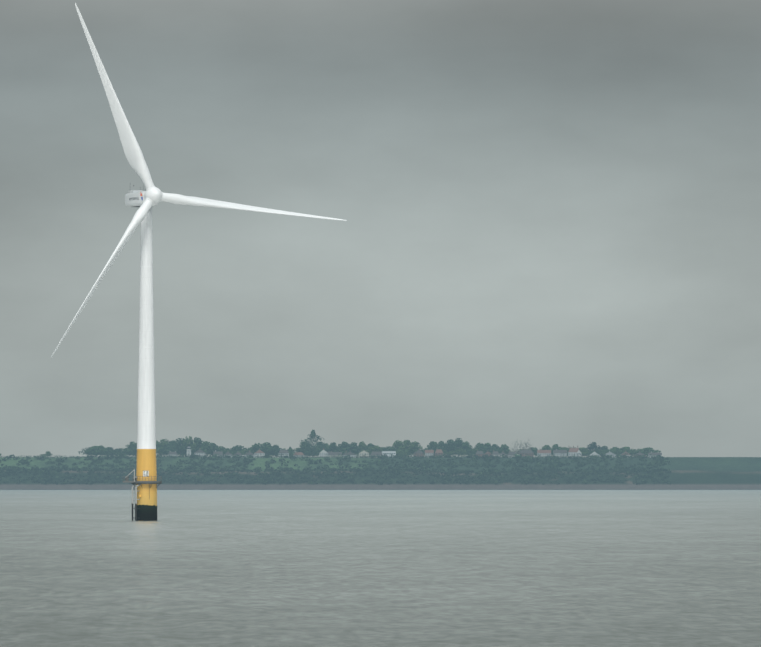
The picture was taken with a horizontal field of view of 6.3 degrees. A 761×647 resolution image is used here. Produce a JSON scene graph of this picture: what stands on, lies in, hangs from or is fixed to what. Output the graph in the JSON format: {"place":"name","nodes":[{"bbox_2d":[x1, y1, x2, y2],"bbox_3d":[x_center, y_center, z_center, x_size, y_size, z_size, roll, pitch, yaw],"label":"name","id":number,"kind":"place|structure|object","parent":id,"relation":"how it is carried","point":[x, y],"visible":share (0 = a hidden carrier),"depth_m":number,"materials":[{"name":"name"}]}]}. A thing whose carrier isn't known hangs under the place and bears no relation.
{"place":"outdoors","nodes":[
{"label":"outdoors","id":0,"kind":"place"},
{"bbox_2d":[0,490,760,646],"bbox_3d":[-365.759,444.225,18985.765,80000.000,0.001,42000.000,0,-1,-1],"label":"sea water","id":1,"kind":"structure","parent":0,"point":[419,568],"depth_m":657.00,"materials":[{"name":"grey liquid"}]},
{"bbox_2d":[51,3,346,520],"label":"wind turbine","id":2,"kind":"object","parent":1,"relation":"on","point":[144,482],"visible":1,"depth_m":1491.93,"materials":[{"name":"paint"}]},
{"bbox_2d":[0,457,760,489],"bbox_3d":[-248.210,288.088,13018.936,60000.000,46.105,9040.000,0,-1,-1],"label":"land","id":3,"kind":"structure","parent":0,"point":[715,473],"depth_m":8599.64,"materials":[{"name":"green plant"}]},
{"bbox_2d":[0,430,671,484],"bbox_3d":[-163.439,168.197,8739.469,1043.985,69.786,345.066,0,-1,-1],"label":"trees","id":4,"kind":"object","parent":3,"relation":"on","point":[449,448],"visible":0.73,"depth_m":8673.25,"materials":[{"name":"green plant"}]},
{"bbox_2d":[156,446,661,457],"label":"houses","id":5,"kind":"structure","parent":3,"relation":"on","point":[523,453],"depth_m":8756.64,"materials":[{"name":"white brick"}]},
{"bbox_2d":[0,0,760,456],"label":"sky","id":6,"kind":"structure","parent":0,"point":[550,235],"materials":[{"name":"grey"}]}
]}

